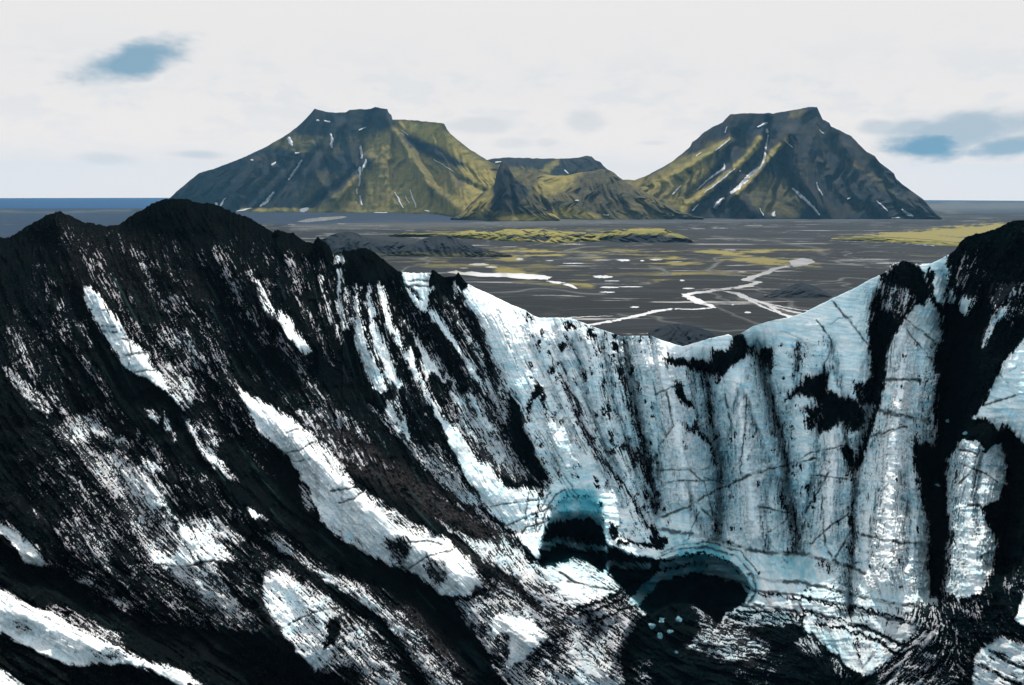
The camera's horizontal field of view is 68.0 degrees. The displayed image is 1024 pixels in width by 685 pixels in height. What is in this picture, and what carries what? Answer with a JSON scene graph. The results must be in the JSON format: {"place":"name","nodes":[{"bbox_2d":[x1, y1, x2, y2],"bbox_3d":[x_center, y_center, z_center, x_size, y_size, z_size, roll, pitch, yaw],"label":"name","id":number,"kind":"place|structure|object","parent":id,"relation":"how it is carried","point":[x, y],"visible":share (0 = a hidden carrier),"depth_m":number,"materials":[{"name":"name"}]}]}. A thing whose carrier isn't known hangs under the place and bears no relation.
{"place":"outdoors","nodes":[
{"label":"outdoors","id":0,"kind":"place"},
{"bbox_2d":[297,216,344,221],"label":"lake","id":1,"kind":"structure","parent":0,"point":[321,219],"depth_m":2695.75,"materials":[{"name":"grey liquid"}]},
{"bbox_2d":[169,107,498,216],"bbox_3d":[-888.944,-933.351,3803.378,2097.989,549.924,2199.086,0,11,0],"label":"mountain","id":2,"kind":"structure","parent":0,"point":[399,163],"depth_m":3769.61,"materials":[{"name":"green plant"}]},
{"bbox_2d":[260,192,273,206],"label":"snow patch","id":3,"kind":"object","parent":2,"relation":"on","point":[266,200],"visible":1,"depth_m":3706.92,"materials":[{"name":"white snow"}]},
{"bbox_2d":[287,137,292,145],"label":"snow patch","id":4,"kind":"object","parent":2,"relation":"on","point":[290,142],"visible":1,"depth_m":3960.71,"materials":[{"name":"white snow"}]},
{"bbox_2d":[288,160,301,179],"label":"snow patch","id":5,"kind":"object","parent":2,"relation":"on","point":[295,170],"visible":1,"depth_m":3883.10,"materials":[{"name":"white snow"}]},
{"bbox_2d":[300,207,308,211],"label":"snow patch","id":6,"kind":"object","parent":2,"relation":"on","point":[304,209],"visible":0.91,"depth_m":3638.06,"materials":[{"name":"white snow"}]},
{"bbox_2d":[330,133,333,147],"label":"snow patch","id":7,"kind":"object","parent":2,"relation":"on","point":[332,140],"visible":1,"depth_m":3906.04,"materials":[{"name":"white snow"}]},
{"bbox_2d":[358,167,360,185],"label":"snow patch","id":8,"kind":"object","parent":2,"relation":"on","point":[359,169],"visible":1,"depth_m":3772.27,"materials":[{"name":"white snow"}]},
{"bbox_2d":[322,232,411,256],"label":"dune hill","id":9,"kind":"structure","parent":0,"point":[337,243],"depth_m":1236.41,"materials":[{"name":"grey sand"}]},
{"bbox_2d":[395,235,511,256],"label":"dune hill","id":10,"kind":"structure","parent":0,"point":[442,246],"depth_m":1204.92,"materials":[{"name":"grey sand"}]},
{"bbox_2d":[389,229,598,242],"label":"moss hill","id":11,"kind":"structure","parent":0,"point":[537,235],"depth_m":1607.41,"materials":[{"name":"green plant"}]},
{"bbox_2d":[0,198,989,207],"bbox_3d":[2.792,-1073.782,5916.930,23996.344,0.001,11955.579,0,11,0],"label":"sea","id":12,"kind":"structure","parent":0,"point":[75,202],"depth_m":6443.59,"materials":[{"name":"liquid"}]},
{"bbox_2d":[448,270,549,279],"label":"lake","id":13,"kind":"structure","parent":0,"point":[520,275],"depth_m":918.39,"materials":[{"name":"white liquid"}]},
{"bbox_2d":[451,161,558,220],"bbox_3d":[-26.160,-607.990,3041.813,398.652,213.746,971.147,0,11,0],"label":"mountain","id":14,"kind":"structure","parent":0,"point":[507,196],"depth_m":2663.10,"materials":[{"name":"stone"}]},
{"bbox_2d":[0,201,1023,335],"bbox_3d":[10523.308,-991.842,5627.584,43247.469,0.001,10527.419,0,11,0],"label":"ground","id":15,"kind":"structure","parent":0,"point":[835,269],"depth_m":1192.24,"materials":[{"name":"grey sand"}]},
{"bbox_2d":[469,263,487,265],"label":"pool","id":16,"kind":"structure","parent":15,"relation":"on","point":[479,264],"depth_m":1054.72,"materials":[{"name":"white liquid"}]},
{"bbox_2d":[0,198,1023,684],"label":"glacier","id":17,"kind":"object","parent":15,"relation":"on","point":[238,450],"visible":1,"depth_m":135.87,"materials":[{"name":"ice"}]},
{"bbox_2d":[272,230,280,237],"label":"rock pinnacle","id":18,"kind":"object","parent":17,"relation":"on","point":[275,234],"visible":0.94,"depth_m":194.66,"materials":[{"name":"black stone"}]},
{"bbox_2d":[313,237,324,250],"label":"rock pinnacle","id":19,"kind":"object","parent":17,"relation":"on","point":[317,244],"visible":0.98,"depth_m":194.80,"materials":[{"name":"black stone"}]},
{"bbox_2d":[429,271,436,287],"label":"rock pinnacle","id":20,"kind":"object","parent":17,"relation":"on","point":[432,279],"visible":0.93,"depth_m":190.35,"materials":[{"name":"black stone"}]},
{"bbox_2d":[455,273,459,285],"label":"rock pinnacle","id":21,"kind":"object","parent":17,"relation":"on","point":[457,279],"visible":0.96,"depth_m":194.93,"materials":[{"name":"black stone"}]},
{"bbox_2d":[648,623,655,628],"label":"ice block","id":22,"kind":"object","parent":17,"relation":"on","point":[651,626],"depth_m":130.25,"materials":[{"name":"blue ice"}]},
{"bbox_2d":[657,633,662,638],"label":"ice block","id":23,"kind":"object","parent":17,"relation":"on","point":[659,635],"depth_m":128.36,"materials":[{"name":"blue ice"}]},
{"bbox_2d":[675,616,681,621],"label":"ice block","id":24,"kind":"object","parent":17,"relation":"on","point":[678,619],"depth_m":133.72,"materials":[{"name":"blue ice"}]},
{"bbox_2d":[968,423,998,452],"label":"debris cone","id":25,"kind":"object","parent":17,"relation":"on","point":[985,435],"visible":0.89,"depth_m":113.44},
{"bbox_2d":[595,275,612,277],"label":"pool","id":26,"kind":"structure","parent":15,"relation":"in","point":[600,276],"depth_m":909.59,"materials":[{"name":"white liquid"}]},
{"bbox_2d":[0,0,1023,200],"label":"sky","id":27,"kind":"structure","parent":0,"point":[99,98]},
{"bbox_2d":[488,156,607,177],"bbox_3d":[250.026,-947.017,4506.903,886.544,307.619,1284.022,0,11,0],"label":"mountain","id":28,"kind":"structure","parent":0,"point":[548,166],"depth_m":4309.36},
{"bbox_2d":[549,281,577,288],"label":"stream","id":29,"kind":"structure","parent":0,"point":[564,283],"depth_m":839.21,"materials":[{"name":"white liquid"}]},
{"bbox_2d":[515,169,702,219],"bbox_3d":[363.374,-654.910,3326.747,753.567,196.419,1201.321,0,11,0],"label":"mountain","id":30,"kind":"structure","parent":0,"point":[598,194],"depth_m":2918.26,"materials":[{"name":"green plant"}]},
{"bbox_2d":[594,228,692,242],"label":"moss hill","id":31,"kind":"structure","parent":0,"point":[641,235],"depth_m":1562.83,"materials":[{"name":"green plant"}]},
{"bbox_2d":[648,323,717,345],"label":"dune hill","id":32,"kind":"structure","parent":0,"point":[681,334],"depth_m":508.00,"materials":[{"name":"grey sand"}]},
{"bbox_2d":[568,265,808,324],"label":"river","id":33,"kind":"structure","parent":0,"point":[694,299],"depth_m":710.63,"materials":[{"name":"white liquid"}]},
{"bbox_2d":[624,107,941,218],"bbox_3d":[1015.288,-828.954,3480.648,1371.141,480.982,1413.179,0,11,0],"label":"mountain","id":34,"kind":"structure","parent":0,"point":[839,167],"depth_m":3120.58,"materials":[{"name":"green plant"}]},
{"bbox_2d":[696,163,724,189],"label":"snow patch","id":35,"kind":"object","parent":34,"relation":"on","point":[722,169],"visible":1,"depth_m":3215.98,"materials":[{"name":"white snow"}]},
{"bbox_2d":[713,197,724,208],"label":"snow patch","id":36,"kind":"object","parent":34,"relation":"on","point":[717,204],"visible":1,"depth_m":2974.71,"materials":[{"name":"white snow"}]},
{"bbox_2d":[704,168,734,192],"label":"snow patch","id":37,"kind":"object","parent":34,"relation":"on","point":[723,178],"visible":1,"depth_m":3049.79,"materials":[{"name":"white snow"}]},
{"bbox_2d":[730,135,768,193],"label":"snow patch","id":38,"kind":"object","parent":34,"relation":"on","point":[745,180],"visible":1,"depth_m":3152.97,"materials":[{"name":"white snow"}]},
{"bbox_2d":[792,188,819,214],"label":"snow patch","id":39,"kind":"object","parent":34,"relation":"on","point":[805,200],"visible":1,"depth_m":2931.83,"materials":[{"name":"white snow"}]},
{"bbox_2d":[901,209,913,216],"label":"snow patch","id":40,"kind":"object","parent":34,"relation":"on","point":[908,214],"visible":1,"depth_m":2916.05,"materials":[{"name":"white snow"}]},
{"bbox_2d":[764,283,831,297],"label":"dune hill","id":41,"kind":"structure","parent":0,"point":[801,290],"depth_m":748.74,"materials":[{"name":"grey sand"}]},
{"bbox_2d":[789,258,814,265],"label":"lake","id":42,"kind":"structure","parent":0,"point":[800,261],"depth_m":1110.50,"materials":[{"name":"white liquid"}]},
{"bbox_2d":[831,240,933,245],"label":"stream","id":43,"kind":"structure","parent":0,"point":[885,242],"depth_m":1538.62,"materials":[{"name":"grey liquid"}]},
{"bbox_2d":[835,236,958,245],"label":"moss hill","id":44,"kind":"structure","parent":0,"point":[906,240],"depth_m":1561.44,"materials":[{"name":"green plant"}]}
]}

